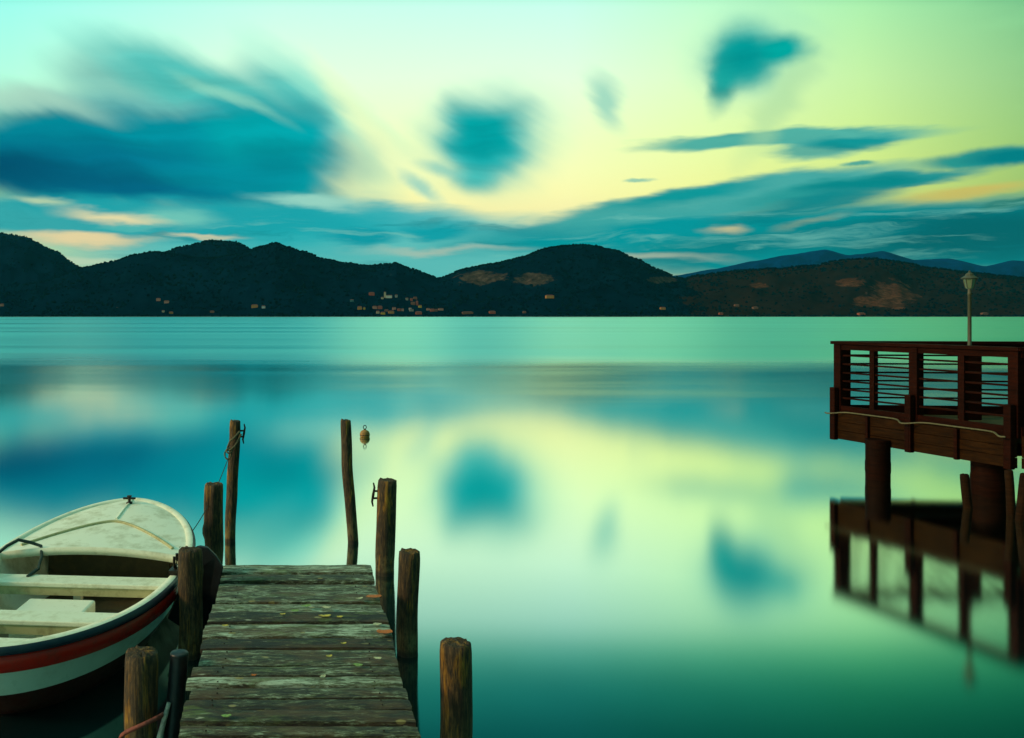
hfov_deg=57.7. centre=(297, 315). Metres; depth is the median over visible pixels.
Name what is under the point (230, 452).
rope ring
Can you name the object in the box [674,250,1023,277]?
hill
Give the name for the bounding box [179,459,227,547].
mooring line
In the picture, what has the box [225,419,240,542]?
mooring post
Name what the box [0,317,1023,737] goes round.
lake water
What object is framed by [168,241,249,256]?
hill
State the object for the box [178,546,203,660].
mooring post
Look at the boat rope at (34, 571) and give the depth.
7.42 m
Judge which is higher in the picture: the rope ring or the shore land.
the shore land
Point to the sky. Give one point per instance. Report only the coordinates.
(438, 138)
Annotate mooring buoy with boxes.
[360,425,369,436]
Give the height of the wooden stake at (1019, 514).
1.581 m
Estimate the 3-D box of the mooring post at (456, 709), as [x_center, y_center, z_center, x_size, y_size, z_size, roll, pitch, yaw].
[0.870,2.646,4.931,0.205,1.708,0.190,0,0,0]
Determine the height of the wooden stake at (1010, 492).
1.578 m
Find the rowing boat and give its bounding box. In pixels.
[0,495,195,713]
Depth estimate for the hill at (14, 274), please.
3811.83 m
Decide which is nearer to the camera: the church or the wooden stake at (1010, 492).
the wooden stake at (1010, 492)
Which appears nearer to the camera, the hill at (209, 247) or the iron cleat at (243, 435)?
the iron cleat at (243, 435)
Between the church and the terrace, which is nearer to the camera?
the terrace
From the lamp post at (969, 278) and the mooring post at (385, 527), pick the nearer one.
the mooring post at (385, 527)
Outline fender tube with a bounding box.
[163,649,188,737]
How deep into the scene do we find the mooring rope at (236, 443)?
9.73 m
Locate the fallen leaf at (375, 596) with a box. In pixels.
[366,595,381,597]
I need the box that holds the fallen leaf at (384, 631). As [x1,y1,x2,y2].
[377,629,391,632]
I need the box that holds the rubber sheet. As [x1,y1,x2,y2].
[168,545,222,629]
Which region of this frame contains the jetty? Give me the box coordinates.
[179,565,420,737]
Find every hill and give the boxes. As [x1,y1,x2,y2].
[0,234,77,286]
[0,243,454,315]
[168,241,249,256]
[435,245,697,315]
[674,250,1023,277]
[679,259,1023,315]
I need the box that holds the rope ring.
[224,448,232,459]
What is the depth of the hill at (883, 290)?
2997.47 m
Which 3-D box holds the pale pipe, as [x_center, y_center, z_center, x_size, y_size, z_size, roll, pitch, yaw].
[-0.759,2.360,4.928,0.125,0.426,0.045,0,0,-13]
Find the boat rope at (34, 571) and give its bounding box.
[0,538,42,576]
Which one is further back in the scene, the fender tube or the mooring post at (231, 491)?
the mooring post at (231, 491)
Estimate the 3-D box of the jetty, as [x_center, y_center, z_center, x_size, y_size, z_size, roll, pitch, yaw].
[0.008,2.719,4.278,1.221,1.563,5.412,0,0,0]
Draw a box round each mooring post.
[124,645,158,737]
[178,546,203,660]
[202,482,223,564]
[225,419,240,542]
[341,419,358,544]
[375,477,396,576]
[396,548,419,657]
[440,637,472,737]
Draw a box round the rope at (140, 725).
[119,712,163,737]
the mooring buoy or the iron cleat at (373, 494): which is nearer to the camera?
the iron cleat at (373, 494)
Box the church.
[384,292,391,297]
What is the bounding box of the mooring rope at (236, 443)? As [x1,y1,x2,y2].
[227,431,241,450]
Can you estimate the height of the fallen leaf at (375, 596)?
0.006 m
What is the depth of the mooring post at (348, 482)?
9.74 m
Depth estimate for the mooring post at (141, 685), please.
4.90 m
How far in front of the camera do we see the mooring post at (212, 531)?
8.69 m
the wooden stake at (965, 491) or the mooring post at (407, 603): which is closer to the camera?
the mooring post at (407, 603)
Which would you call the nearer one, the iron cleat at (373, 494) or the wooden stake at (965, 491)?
the iron cleat at (373, 494)
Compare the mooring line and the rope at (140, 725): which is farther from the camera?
the mooring line
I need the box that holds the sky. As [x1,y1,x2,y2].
[0,0,1023,277]
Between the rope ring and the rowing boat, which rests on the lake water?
the rowing boat
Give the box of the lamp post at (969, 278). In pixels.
[961,270,981,419]
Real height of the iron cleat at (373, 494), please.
0.233 m
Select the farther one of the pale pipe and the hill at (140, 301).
the hill at (140, 301)
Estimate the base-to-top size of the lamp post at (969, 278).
2.301 m
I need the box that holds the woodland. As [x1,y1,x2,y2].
[0,232,1023,316]
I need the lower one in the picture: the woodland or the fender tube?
the fender tube
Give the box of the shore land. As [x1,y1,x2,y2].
[0,316,1023,316]
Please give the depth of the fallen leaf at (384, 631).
5.45 m
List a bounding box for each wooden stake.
[960,473,972,508]
[1004,469,1015,515]
[1015,473,1023,521]
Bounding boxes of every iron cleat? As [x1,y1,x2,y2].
[240,424,245,443]
[371,483,376,506]
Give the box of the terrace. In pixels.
[825,341,1023,497]
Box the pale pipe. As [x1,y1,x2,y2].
[157,702,170,737]
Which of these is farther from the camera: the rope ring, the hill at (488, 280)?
the hill at (488, 280)

